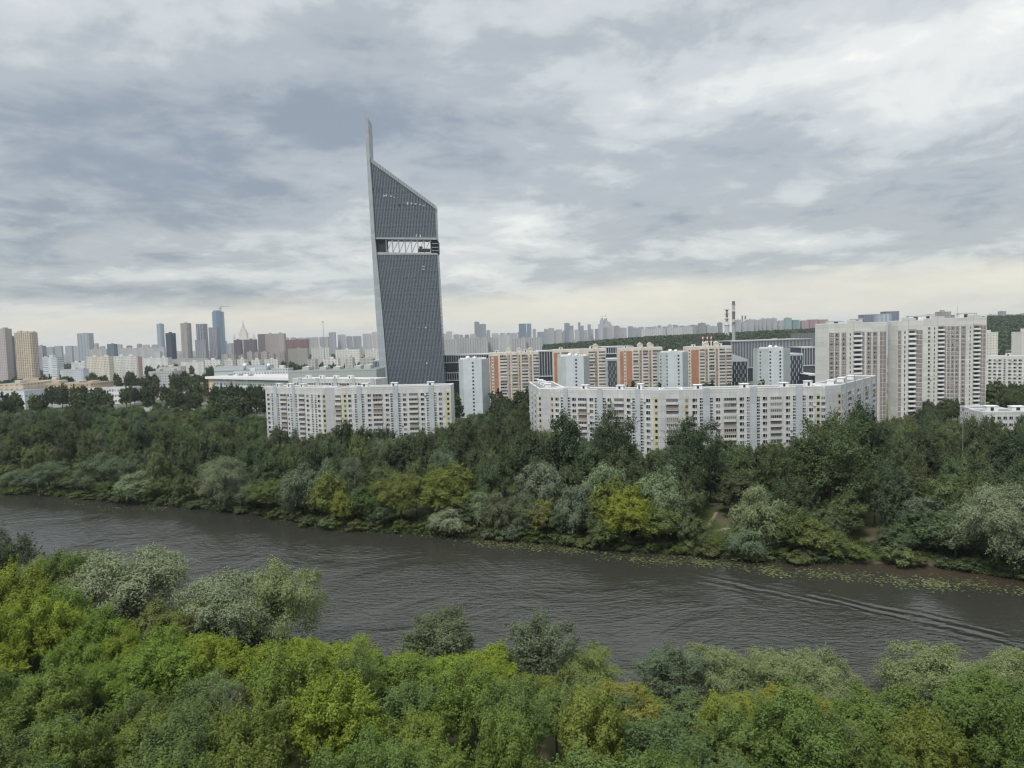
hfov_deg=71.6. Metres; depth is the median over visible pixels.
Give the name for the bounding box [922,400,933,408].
city tree
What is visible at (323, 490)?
broadleaf tree
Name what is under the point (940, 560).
shrub
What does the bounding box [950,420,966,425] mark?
broadleaf tree
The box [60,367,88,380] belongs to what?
apartment block
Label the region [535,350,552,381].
office building
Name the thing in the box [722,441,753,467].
broadleaf tree
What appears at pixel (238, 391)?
city tree
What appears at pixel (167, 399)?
city tree
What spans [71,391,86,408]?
city tree
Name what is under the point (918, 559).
shrub
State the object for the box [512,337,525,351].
apartment block
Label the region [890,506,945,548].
broadleaf tree
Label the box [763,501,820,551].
broadleaf tree
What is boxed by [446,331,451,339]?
apartment block
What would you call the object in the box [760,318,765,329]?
tower block
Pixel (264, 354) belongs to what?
apartment block
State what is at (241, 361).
apartment block
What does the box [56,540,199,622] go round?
willow tree
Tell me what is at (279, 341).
tower block
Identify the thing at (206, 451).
poplar tree
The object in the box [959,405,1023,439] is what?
school building
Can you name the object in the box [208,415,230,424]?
broadleaf tree
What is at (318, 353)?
apartment block
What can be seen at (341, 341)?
apartment block
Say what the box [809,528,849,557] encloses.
broadleaf tree
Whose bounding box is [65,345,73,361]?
apartment block
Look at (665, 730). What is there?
broadleaf tree
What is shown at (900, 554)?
shrub
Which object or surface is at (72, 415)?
poplar tree
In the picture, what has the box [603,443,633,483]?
poplar tree
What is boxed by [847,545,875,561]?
shrub
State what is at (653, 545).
shrub
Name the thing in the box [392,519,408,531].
shrub
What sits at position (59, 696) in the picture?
maple tree
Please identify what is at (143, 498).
shrub
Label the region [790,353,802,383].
office building
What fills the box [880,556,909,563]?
shrub
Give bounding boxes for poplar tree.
[0,414,16,438]
[0,441,19,471]
[0,521,53,598]
[7,427,31,467]
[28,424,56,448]
[49,415,68,445]
[54,426,79,461]
[62,404,83,414]
[64,408,87,432]
[75,410,95,430]
[75,430,97,475]
[76,445,107,480]
[89,406,108,413]
[108,418,130,438]
[115,406,127,414]
[122,420,151,454]
[143,416,162,423]
[149,403,168,411]
[149,422,171,439]
[151,425,174,456]
[168,433,201,473]
[179,402,193,412]
[189,434,224,484]
[192,423,210,437]
[195,432,225,449]
[211,420,238,439]
[223,414,239,426]
[226,436,261,455]
[263,423,291,459]
[296,441,324,472]
[308,432,325,440]
[330,440,348,471]
[331,418,353,456]
[331,457,348,472]
[341,490,365,511]
[354,425,374,446]
[361,442,372,469]
[363,448,387,476]
[372,425,396,447]
[377,438,416,474]
[392,602,479,660]
[400,432,421,465]
[402,432,425,444]
[414,427,437,448]
[415,431,439,467]
[419,448,457,474]
[431,426,444,449]
[436,422,457,442]
[438,438,458,461]
[453,418,464,426]
[454,417,484,471]
[465,446,491,486]
[475,425,488,441]
[476,410,493,429]
[476,450,511,498]
[483,436,506,464]
[484,417,506,455]
[498,418,520,454]
[501,606,584,686]
[504,409,531,429]
[507,432,528,470]
[509,429,548,487]
[516,419,532,436]
[522,455,543,500]
[532,439,558,473]
[544,407,585,475]
[559,464,587,495]
[570,437,603,484]
[583,400,639,469]
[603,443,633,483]
[621,479,635,533]
[621,639,714,710]
[627,450,665,498]
[636,452,666,474]
[658,411,730,487]
[666,445,705,505]
[699,453,726,501]
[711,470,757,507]
[720,439,745,457]
[745,438,774,491]
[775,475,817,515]
[779,406,878,505]
[781,445,805,475]
[817,417,834,430]
[832,468,869,506]
[843,397,894,469]
[870,462,918,529]
[875,419,898,455]
[885,415,903,425]
[894,435,930,490]
[897,459,930,500]
[899,428,950,476]
[907,407,930,421]
[921,414,947,423]
[926,421,956,455]
[926,454,951,488]
[931,445,954,462]
[931,458,990,496]
[957,414,996,458]
[968,430,1002,478]
[979,413,1000,455]
[991,428,1023,474]
[1014,412,1023,428]
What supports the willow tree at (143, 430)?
on the ground at (722, 516)
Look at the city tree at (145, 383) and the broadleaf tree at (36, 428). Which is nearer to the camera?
the broadleaf tree at (36, 428)
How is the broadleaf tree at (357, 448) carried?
on the ground at (722, 516)
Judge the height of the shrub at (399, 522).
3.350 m
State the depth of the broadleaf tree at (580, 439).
319.67 m
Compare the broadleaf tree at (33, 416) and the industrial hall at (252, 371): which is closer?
the broadleaf tree at (33, 416)
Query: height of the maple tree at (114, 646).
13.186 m
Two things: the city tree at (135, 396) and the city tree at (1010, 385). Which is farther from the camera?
the city tree at (135, 396)
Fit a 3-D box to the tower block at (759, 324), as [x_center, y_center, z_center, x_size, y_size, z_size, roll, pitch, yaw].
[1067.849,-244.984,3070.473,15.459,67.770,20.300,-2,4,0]
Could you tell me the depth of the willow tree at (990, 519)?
183.85 m
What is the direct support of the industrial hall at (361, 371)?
on the ground at (722, 516)
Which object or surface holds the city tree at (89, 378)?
on the ground at (722, 516)
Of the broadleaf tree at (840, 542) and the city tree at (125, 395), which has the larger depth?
the city tree at (125, 395)
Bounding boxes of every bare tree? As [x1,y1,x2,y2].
[187,669,250,720]
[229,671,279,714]
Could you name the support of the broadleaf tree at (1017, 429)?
on the ground at (722, 516)
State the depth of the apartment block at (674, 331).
2993.16 m
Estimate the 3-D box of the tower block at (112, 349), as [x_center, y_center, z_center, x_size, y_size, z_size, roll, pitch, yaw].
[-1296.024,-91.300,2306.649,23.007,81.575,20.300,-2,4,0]
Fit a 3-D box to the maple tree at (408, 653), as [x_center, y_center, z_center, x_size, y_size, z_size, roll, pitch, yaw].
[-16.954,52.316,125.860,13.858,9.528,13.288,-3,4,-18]
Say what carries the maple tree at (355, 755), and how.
on the ground at (722, 516)
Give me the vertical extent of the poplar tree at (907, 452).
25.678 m
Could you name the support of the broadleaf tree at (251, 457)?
on the ground at (722, 516)
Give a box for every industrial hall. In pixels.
[0,380,45,390]
[0,389,43,410]
[23,377,48,381]
[37,380,113,395]
[38,377,73,381]
[87,386,140,403]
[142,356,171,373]
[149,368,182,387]
[159,365,185,371]
[172,358,210,365]
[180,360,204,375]
[200,382,208,400]
[205,374,288,408]
[214,363,273,375]
[233,368,271,374]
[271,365,292,373]
[288,364,385,382]
[791,333,814,346]
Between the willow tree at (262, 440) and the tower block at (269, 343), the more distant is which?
the tower block at (269, 343)
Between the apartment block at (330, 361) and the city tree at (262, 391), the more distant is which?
the apartment block at (330, 361)
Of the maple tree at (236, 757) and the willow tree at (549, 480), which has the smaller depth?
the maple tree at (236, 757)
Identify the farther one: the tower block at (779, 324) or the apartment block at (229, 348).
the apartment block at (229, 348)
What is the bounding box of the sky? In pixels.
[0,0,1023,353]
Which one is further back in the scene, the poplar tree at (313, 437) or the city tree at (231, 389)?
the city tree at (231, 389)
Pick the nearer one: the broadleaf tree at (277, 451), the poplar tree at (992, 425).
the poplar tree at (992, 425)
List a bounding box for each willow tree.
[0,469,29,487]
[6,417,27,435]
[12,471,44,487]
[13,412,35,427]
[15,552,56,587]
[20,409,36,416]
[22,459,73,487]
[43,407,62,420]
[48,445,73,472]
[52,549,136,605]
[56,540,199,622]
[67,451,126,491]
[86,431,108,449]
[111,469,158,500]
[114,453,148,480]
[130,417,152,453]
[152,409,169,423]
[164,564,273,647]
[165,596,209,632]
[169,407,181,415]
[188,455,254,505]
[199,422,218,436]
[203,474,229,501]
[206,572,307,647]
[230,483,258,505]
[240,554,335,648]
[244,464,280,487]
[249,414,266,431]
[254,435,270,450]
[275,462,320,514]
[290,428,301,448]
[312,456,339,490]
[337,454,364,492]
[368,438,394,467]
[424,507,467,535]
[426,447,460,509]
[455,417,466,424]
[461,490,491,527]
[466,413,481,420]
[471,415,481,424]
[479,490,516,530]
[501,415,521,442]
[510,460,564,503]
[510,493,546,535]
[531,428,548,440]
[549,638,624,692]
[551,481,595,534]
[577,459,631,526]
[634,442,645,456]
[635,463,690,537]
[660,438,675,465]
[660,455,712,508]
[681,641,758,707]
[723,529,770,559]
[724,485,793,545]
[730,645,807,695]
[778,646,866,702]
[869,639,982,701]
[892,492,947,526]
[925,417,958,473]
[936,479,1023,564]
[939,501,988,549]
[974,645,1023,685]
[981,498,1023,568]
[1001,464,1023,492]
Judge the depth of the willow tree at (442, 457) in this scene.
256.50 m
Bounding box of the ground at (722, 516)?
[0,326,1023,767]
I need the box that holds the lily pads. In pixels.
[64,497,1023,596]
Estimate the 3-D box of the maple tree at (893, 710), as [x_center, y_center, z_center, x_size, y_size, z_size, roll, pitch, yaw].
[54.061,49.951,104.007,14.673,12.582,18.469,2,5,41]
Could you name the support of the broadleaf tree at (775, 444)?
on the ground at (722, 516)
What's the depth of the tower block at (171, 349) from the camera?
2196.67 m
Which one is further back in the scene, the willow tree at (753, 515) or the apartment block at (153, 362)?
the apartment block at (153, 362)
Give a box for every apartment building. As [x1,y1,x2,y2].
[265,381,454,442]
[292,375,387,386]
[489,347,538,404]
[529,375,875,457]
[552,343,606,386]
[617,342,661,386]
[683,335,731,386]
[986,353,1023,402]
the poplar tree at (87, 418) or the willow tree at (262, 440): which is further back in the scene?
the poplar tree at (87, 418)
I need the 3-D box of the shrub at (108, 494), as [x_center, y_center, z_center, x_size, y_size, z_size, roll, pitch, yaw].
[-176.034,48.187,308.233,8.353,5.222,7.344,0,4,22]
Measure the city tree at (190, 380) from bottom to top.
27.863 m
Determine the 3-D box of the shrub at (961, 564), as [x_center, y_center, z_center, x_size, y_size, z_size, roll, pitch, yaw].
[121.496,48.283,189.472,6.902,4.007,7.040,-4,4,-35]
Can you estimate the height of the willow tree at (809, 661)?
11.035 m
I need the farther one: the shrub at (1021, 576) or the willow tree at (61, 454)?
the willow tree at (61, 454)
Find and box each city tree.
[0,392,9,412]
[6,391,15,405]
[9,391,24,413]
[27,393,41,413]
[36,393,49,412]
[43,385,56,407]
[53,386,69,408]
[57,385,69,408]
[68,384,81,403]
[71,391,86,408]
[76,386,86,396]
[80,384,87,393]
[85,373,95,380]
[85,393,98,407]
[86,391,100,404]
[88,387,98,392]
[96,387,108,397]
[99,393,114,407]
[113,372,118,385]
[115,376,123,385]
[119,387,132,407]
[123,373,131,385]
[125,375,135,385]
[129,386,140,402]
[131,377,138,385]
[137,386,151,400]
[138,377,146,385]
[141,387,156,407]
[142,378,150,386]
[145,374,152,382]
[149,381,159,398]
[152,377,160,392]
[159,384,168,402]
[165,391,172,406]
[168,372,178,386]
[168,390,186,408]
[169,383,183,392]
[169,386,182,393]
[171,376,182,388]
[181,376,189,391]
[186,391,202,409]
[188,375,194,388]
[188,381,202,393]
[189,366,194,374]
[189,393,201,410]
[203,379,208,395]
[206,384,219,406]
[208,367,213,375]
[209,397,221,411]
[216,401,238,417]
[217,388,233,397]
[218,395,231,400]
[221,398,232,407]
[227,385,234,395]
[233,385,243,397]
[235,398,252,419]
[236,390,250,401]
[236,393,255,414]
[247,385,262,412]
[256,384,264,413]
[256,393,265,413]
[454,395,464,418]
[487,388,502,411]
[489,398,499,416]
[492,400,509,414]
[494,396,507,412]
[498,396,515,411]
[501,398,516,411]
[512,390,525,408]
[517,400,529,420]
[519,388,528,401]
[521,395,529,416]
[626,381,636,386]
[919,405,931,411]
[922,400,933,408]
[925,407,943,417]
[932,403,948,419]
[937,397,958,417]
[943,401,957,418]
[947,397,959,419]
[953,401,964,421]
[986,381,1004,404]
[992,385,1013,407]
[1003,387,1023,407]
[1005,382,1021,388]
[1011,383,1021,390]
[1017,383,1023,405]
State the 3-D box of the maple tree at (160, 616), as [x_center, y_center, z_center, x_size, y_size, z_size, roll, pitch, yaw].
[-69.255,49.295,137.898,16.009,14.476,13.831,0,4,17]
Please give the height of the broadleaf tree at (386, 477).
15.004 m
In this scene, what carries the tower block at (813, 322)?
on the ground at (722, 516)
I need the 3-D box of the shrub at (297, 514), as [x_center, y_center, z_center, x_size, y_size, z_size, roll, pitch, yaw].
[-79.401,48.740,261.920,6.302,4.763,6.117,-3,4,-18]
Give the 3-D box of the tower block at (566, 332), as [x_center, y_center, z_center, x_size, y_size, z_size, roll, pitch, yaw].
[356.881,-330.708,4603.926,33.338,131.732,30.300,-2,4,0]
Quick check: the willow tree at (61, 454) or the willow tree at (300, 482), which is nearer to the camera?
the willow tree at (300, 482)
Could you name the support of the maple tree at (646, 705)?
on the ground at (722, 516)
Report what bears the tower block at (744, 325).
on the ground at (722, 516)
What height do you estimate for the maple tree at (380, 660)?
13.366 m
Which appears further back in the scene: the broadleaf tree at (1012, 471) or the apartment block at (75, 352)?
the apartment block at (75, 352)
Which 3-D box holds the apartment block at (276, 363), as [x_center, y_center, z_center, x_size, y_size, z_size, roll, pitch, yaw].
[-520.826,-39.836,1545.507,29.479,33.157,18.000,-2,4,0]
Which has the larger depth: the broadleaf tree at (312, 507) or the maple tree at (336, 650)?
the broadleaf tree at (312, 507)
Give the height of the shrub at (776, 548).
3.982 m
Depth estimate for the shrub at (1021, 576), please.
182.90 m
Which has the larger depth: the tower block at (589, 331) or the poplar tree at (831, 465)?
the tower block at (589, 331)
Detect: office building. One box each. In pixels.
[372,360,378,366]
[445,353,489,396]
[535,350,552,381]
[598,346,633,357]
[606,358,616,386]
[708,338,811,381]
[732,354,747,385]
[787,346,814,372]
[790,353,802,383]
[800,372,814,383]
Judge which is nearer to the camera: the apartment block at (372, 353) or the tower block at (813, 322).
the apartment block at (372, 353)
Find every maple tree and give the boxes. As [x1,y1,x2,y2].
[0,554,64,661]
[0,596,32,676]
[0,638,31,685]
[0,663,70,726]
[0,664,17,717]
[0,665,19,697]
[0,692,33,751]
[0,725,53,767]
[1,656,94,744]
[4,588,90,662]
[20,706,117,767]
[31,547,95,593]
[38,631,105,708]
[62,579,85,606]
[67,599,121,649]
[68,609,133,662]
[75,652,133,716]
[91,624,146,667]
[95,481,114,492]
[98,639,214,724]
[98,682,176,752]
[104,707,191,767]
[113,616,138,637]
[118,723,210,767]
[128,596,198,644]
[131,618,195,687]
[153,745,220,767]
[155,630,205,649]
[169,682,238,752]
[172,631,243,702]
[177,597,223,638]
[178,627,243,667]
[188,735,285,767]
[203,691,299,767]
[213,637,292,706]
[240,477,283,511]
[241,637,332,748]
[247,639,286,675]
[269,635,330,731]
[281,634,333,671]
[281,663,389,767]
[283,633,334,657]
[306,717,398,767]
[317,631,385,682]
[333,649,392,699]
[360,729,432,767]
[363,646,442,713]
[368,470,421,519]
[377,704,454,758]
[383,647,450,681]
[407,737,470,767]
[414,456,476,510]
[424,652,489,715]
[442,638,519,680]
[460,649,522,711]
[468,694,540,767]
[508,669,560,702]
[530,677,572,753]
[540,735,649,767]
[553,679,628,765]
[558,680,644,761]
[577,676,662,753]
[598,680,668,721]
[600,482,657,544]
[618,745,702,767]
[658,684,711,762]
[690,692,785,767]
[691,689,760,761]
[697,747,749,767]
[700,688,758,708]
[711,752,758,767]
[747,681,836,730]
[748,673,855,767]
[770,699,824,761]
[801,708,876,767]
[823,697,850,713]
[830,678,931,753]
[834,722,918,767]
[837,696,914,763]
[886,699,974,767]
[922,679,1023,767]
[924,690,991,766]
[935,662,1022,708]
[973,687,1023,767]
[1007,687,1023,718]
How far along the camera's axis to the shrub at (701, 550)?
207.05 m
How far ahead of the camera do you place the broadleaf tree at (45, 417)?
472.91 m
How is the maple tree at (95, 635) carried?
on the ground at (722, 516)
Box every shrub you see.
[2,487,17,494]
[9,486,25,494]
[22,485,41,492]
[36,484,59,494]
[53,490,67,496]
[70,491,89,497]
[81,493,100,498]
[97,489,115,498]
[108,495,123,501]
[117,493,141,500]
[137,494,154,501]
[153,495,168,503]
[169,495,184,503]
[170,497,184,506]
[186,502,204,508]
[191,498,214,507]
[214,501,236,511]
[234,501,257,509]
[234,505,250,513]
[252,509,269,515]
[267,507,289,518]
[288,509,303,521]
[298,514,320,526]
[318,515,337,528]
[327,516,350,527]
[345,519,365,531]
[358,519,373,528]
[368,518,391,530]
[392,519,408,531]
[392,519,415,529]
[411,521,427,530]
[417,511,430,522]
[437,528,458,534]
[457,520,477,533]
[477,523,491,537]
[480,530,493,538]
[488,525,506,540]
[501,529,518,540]
[506,521,525,537]
[510,524,537,535]
[522,529,546,542]
[546,527,566,539]
[551,530,582,545]
[570,537,590,547]
[581,535,607,547]
[603,535,624,547]
[613,540,633,551]
[625,535,645,545]
[641,538,660,552]
[656,536,675,548]
[667,542,690,553]
[678,536,696,549]
[694,543,719,556]
[710,535,731,550]
[725,550,743,560]
[737,552,758,561]
[751,550,776,562]
[767,543,791,556]
[779,548,813,564]
[791,545,824,560]
[804,547,833,560]
[832,549,851,558]
[842,542,860,557]
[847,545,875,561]
[877,540,914,566]
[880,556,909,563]
[902,551,929,564]
[932,556,963,569]
[950,556,981,572]
[963,555,989,567]
[997,561,1021,572]
[997,565,1023,578]
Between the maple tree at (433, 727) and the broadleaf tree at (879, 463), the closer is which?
the maple tree at (433, 727)
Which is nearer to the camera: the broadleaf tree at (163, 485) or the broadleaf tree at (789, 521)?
the broadleaf tree at (789, 521)
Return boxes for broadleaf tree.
[0,432,6,443]
[0,464,19,484]
[2,430,20,442]
[2,435,16,463]
[2,722,27,764]
[6,420,28,436]
[10,707,103,764]
[16,442,47,473]
[20,409,39,426]
[24,752,66,767]
[27,429,33,439]
[31,585,98,631]
[33,423,51,431]
[35,409,55,426]
[37,441,55,460]
[40,406,61,414]
[55,467,88,488]
[58,418,76,431]
[83,425,107,441]
[89,413,111,432]
[94,450,114,479]
[102,423,113,443]
[105,436,135,457]
[106,406,126,418]
[107,422,127,444]
[109,415,121,420]
[112,433,135,458]
[120,694,224,767]
[121,447,145,470]
[126,409,145,421]
[132,405,147,417]
[142,440,167,465]
[143,476,172,496]
[145,421,158,441]
[145,448,178,481]
[145,454,174,476]
[146,407,163,417]
[157,412,177,430]
[164,663,246,715]
[168,424,189,448]
[168,472,198,500]
[173,443,198,474]
[175,421,192,432]
[177,411,205,431]
[180,412,207,425]
[187,427,206,450]
[194,456,218,496]
[197,403,218,423]
[207,431,224,457]
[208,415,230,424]
[210,418,230,432]
[214,407,241,419]
[222,431,249,466]
[234,424,244,437]
[235,440,264,474]
[241,418,268,444]
[252,440,266,458]
[253,452,283,482]
[264,439,289,476]
[276,485,302,509]
[281,443,304,478]
[296,436,323,462]
[305,468,349,515]
[305,488,322,514]
[317,431,340,466]
[319,432,331,447]
[325,637,383,737]
[327,490,357,519]
[344,481,386,517]
[345,433,371,480]
[354,466,369,486]
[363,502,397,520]
[365,461,396,491]
[365,670,440,745]
[371,429,386,443]
[380,469,401,492]
[386,434,403,446]
[402,455,426,515]
[428,646,498,757]
[435,438,451,450]
[447,499,475,522]
[456,423,483,443]
[473,458,507,502]
[474,448,503,474]
[478,414,491,429]
[479,663,557,767]
[503,437,526,483]
[525,496,558,534]
[539,501,579,533]
[540,427,559,444]
[545,484,574,502]
[575,435,589,443]
[580,472,629,534]
[583,514,632,545]
[587,461,617,484]
[617,703,724,767]
[636,505,681,542]
[651,447,671,470]
[667,474,709,521]
[675,512,711,545]
[705,444,731,472]
[716,447,760,495]
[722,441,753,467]
[746,482,776,504]
[759,440,788,497]
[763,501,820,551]
[764,439,788,455]
[772,471,825,511]
[784,433,810,450]
[785,514,835,551]
[805,504,849,537]
[806,469,832,508]
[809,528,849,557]
[824,484,869,532]
[857,467,883,527]
[859,452,900,484]
[876,524,925,552]
[884,423,908,458]
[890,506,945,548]
[894,417,918,456]
[902,412,913,424]
[914,413,931,426]
[917,474,970,513]
[927,510,990,557]
[934,453,973,497]
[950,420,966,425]
[950,463,989,510]
[952,422,964,457]
[959,436,996,472]
[969,463,1012,499]
[994,417,1014,439]
[1000,671,1023,705]
[1003,452,1023,494]
[1004,475,1023,502]
[1009,421,1023,440]
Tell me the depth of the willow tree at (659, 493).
219.20 m
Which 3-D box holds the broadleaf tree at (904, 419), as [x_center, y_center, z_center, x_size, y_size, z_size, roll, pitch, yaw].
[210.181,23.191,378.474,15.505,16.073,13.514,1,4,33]
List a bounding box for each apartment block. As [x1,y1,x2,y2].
[38,345,46,370]
[42,355,63,377]
[46,347,54,355]
[54,346,63,359]
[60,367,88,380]
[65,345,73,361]
[71,361,85,368]
[73,346,77,359]
[86,355,113,382]
[88,348,107,356]
[94,343,98,348]
[113,354,139,382]
[118,347,165,357]
[154,352,162,357]
[195,340,208,357]
[205,358,223,372]
[221,354,228,359]
[224,358,235,365]
[227,343,232,353]
[229,353,236,362]
[234,339,242,359]
[237,357,247,364]
[238,354,245,358]
[243,339,257,358]
[247,351,253,362]
[251,358,262,364]
[254,352,259,359]
[261,351,268,363]
[264,358,280,367]
[269,353,275,358]
[279,351,285,362]
[285,339,308,367]
[288,347,309,366]
[307,358,317,368]
[310,337,318,349]
[311,346,330,367]
[319,337,323,347]
[323,357,340,365]
[324,337,328,346]
[329,332,336,352]
[335,348,361,365]
[338,334,345,349]
[345,355,354,367]
[346,336,352,348]
[353,336,361,353]
[359,356,374,364]
[362,333,371,351]
[365,348,378,359]
[372,331,377,348]
[444,338,458,353]
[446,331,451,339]
[459,337,475,353]
[475,337,487,352]
[488,337,498,352]
[497,334,511,351]
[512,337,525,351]
[526,337,541,350]
[537,332,543,344]
[544,329,547,343]
[548,328,554,343]
[555,329,561,343]
[569,330,573,342]
[575,329,578,342]
[584,330,587,341]
[595,329,597,339]
[603,327,606,339]
[607,327,611,338]
[614,325,619,338]
[620,327,626,337]
[628,328,634,336]
[636,328,640,336]
[641,328,665,336]
[666,327,681,334]
[682,326,692,334]
[691,324,695,333]
[698,322,705,333]
[706,324,709,332]
[710,326,717,333]
[717,322,722,332]
[998,311,1005,315]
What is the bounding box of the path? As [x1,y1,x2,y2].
[708,512,717,524]
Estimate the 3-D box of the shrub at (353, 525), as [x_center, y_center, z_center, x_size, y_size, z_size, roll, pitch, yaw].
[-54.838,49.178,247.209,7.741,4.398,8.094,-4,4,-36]
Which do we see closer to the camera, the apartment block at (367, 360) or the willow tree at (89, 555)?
the willow tree at (89, 555)
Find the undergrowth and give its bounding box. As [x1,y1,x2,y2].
[0,480,1023,739]
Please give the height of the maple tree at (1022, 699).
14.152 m
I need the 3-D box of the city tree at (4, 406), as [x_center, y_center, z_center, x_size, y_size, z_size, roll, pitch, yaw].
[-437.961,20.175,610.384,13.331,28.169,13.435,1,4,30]
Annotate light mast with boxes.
[962,405,964,449]
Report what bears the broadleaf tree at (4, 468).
on the ground at (722, 516)
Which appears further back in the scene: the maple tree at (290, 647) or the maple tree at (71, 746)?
the maple tree at (290, 647)
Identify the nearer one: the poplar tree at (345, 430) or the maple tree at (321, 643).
the maple tree at (321, 643)
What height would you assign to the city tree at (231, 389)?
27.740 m
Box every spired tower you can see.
[233,323,255,348]
[598,315,613,339]
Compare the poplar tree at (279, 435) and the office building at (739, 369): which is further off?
the office building at (739, 369)
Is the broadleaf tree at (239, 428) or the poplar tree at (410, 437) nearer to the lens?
the poplar tree at (410, 437)
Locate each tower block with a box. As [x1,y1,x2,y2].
[0,327,14,380]
[12,336,16,375]
[14,331,39,378]
[77,333,93,360]
[107,343,117,355]
[136,357,142,379]
[156,323,164,346]
[165,332,176,358]
[180,322,192,358]
[196,324,207,339]
[208,327,220,359]
[258,334,265,358]
[265,333,274,353]
[274,332,285,358]
[459,356,489,417]
[474,321,478,337]
[479,324,485,337]
[519,324,526,346]
[527,324,531,337]
[557,353,589,386]
[564,323,569,342]
[578,322,580,341]
[580,326,583,340]
[587,324,590,340]
[657,349,688,386]
[735,319,740,331]
[741,321,747,331]
[746,319,753,330]
[753,345,789,384]
[754,319,757,330]
[758,319,761,330]
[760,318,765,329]
[766,318,770,330]
[771,318,776,330]
[777,320,781,329]
[784,317,791,328]
[792,320,798,329]
[800,320,808,328]
[809,319,818,328]
[815,315,923,422]
[819,319,827,323]
[858,314,873,321]
[874,314,891,355]
[880,311,898,320]
[922,313,986,417]
[935,310,950,317]
[986,330,997,355]
[1011,329,1023,354]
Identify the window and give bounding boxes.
[267,393,440,439]
[529,384,872,456]
[829,355,921,421]
[927,355,984,405]
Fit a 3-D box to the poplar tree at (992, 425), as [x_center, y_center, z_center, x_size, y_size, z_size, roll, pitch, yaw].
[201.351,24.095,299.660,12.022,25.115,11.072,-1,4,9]
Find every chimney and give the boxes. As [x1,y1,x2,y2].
[724,309,729,334]
[731,301,735,339]
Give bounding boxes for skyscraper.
[212,310,225,358]
[364,112,445,384]
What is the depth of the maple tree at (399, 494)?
244.83 m
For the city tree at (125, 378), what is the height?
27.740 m
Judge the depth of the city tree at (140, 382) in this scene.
864.29 m
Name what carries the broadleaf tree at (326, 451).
on the ground at (722, 516)
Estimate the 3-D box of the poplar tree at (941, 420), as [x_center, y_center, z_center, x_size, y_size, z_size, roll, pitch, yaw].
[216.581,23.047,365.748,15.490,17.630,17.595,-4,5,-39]
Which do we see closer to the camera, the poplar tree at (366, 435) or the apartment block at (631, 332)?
the poplar tree at (366, 435)
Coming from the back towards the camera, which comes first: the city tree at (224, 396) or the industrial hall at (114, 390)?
the industrial hall at (114, 390)
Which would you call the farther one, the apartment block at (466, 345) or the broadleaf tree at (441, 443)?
the apartment block at (466, 345)
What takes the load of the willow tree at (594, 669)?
on the ground at (722, 516)
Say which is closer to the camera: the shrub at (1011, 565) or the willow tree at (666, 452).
the shrub at (1011, 565)
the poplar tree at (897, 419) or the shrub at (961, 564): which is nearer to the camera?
the shrub at (961, 564)
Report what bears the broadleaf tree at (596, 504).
on the ground at (722, 516)
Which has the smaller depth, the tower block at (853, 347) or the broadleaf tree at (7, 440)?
the broadleaf tree at (7, 440)
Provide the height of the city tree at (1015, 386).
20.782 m
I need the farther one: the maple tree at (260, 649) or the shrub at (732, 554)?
the shrub at (732, 554)
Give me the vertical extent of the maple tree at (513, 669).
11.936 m
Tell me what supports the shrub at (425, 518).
on the ground at (722, 516)
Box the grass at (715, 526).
[672,507,885,560]
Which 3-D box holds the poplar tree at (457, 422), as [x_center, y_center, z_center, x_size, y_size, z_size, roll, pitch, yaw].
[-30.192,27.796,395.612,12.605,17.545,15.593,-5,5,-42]
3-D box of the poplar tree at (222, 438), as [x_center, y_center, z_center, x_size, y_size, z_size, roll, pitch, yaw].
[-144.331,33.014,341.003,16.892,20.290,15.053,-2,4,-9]
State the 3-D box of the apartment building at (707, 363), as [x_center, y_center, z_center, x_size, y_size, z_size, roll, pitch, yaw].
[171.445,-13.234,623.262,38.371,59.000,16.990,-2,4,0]
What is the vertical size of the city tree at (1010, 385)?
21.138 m
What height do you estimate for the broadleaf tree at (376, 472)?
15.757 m
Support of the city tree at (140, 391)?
on the ground at (722, 516)
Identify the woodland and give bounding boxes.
[0,354,364,383]
[542,314,1023,350]
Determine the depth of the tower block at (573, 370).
552.84 m
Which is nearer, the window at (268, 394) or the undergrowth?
the undergrowth
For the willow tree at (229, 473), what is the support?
on the ground at (722, 516)
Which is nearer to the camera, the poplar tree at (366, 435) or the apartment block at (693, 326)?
the poplar tree at (366, 435)
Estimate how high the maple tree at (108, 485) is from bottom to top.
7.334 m
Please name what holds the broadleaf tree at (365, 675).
on the ground at (722, 516)
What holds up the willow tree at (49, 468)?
on the ground at (722, 516)
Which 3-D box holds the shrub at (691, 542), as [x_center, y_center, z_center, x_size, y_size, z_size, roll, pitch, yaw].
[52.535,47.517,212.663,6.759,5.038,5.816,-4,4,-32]
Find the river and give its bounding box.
[0,493,1023,720]
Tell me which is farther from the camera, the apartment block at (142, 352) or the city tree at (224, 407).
the apartment block at (142, 352)
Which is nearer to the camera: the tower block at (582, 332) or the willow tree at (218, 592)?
the willow tree at (218, 592)
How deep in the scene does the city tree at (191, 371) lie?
1423.78 m
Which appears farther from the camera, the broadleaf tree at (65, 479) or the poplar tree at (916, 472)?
the broadleaf tree at (65, 479)
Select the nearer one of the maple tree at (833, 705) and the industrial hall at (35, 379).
the maple tree at (833, 705)
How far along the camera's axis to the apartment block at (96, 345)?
4169.20 m
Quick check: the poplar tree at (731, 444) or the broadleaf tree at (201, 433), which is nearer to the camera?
the poplar tree at (731, 444)
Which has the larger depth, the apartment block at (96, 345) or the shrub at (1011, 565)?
the apartment block at (96, 345)
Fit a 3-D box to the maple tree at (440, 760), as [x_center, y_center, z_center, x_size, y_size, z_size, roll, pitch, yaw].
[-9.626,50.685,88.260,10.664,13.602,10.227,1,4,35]
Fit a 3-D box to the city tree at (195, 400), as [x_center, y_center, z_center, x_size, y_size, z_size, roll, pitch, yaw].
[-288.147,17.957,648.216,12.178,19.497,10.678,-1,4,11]

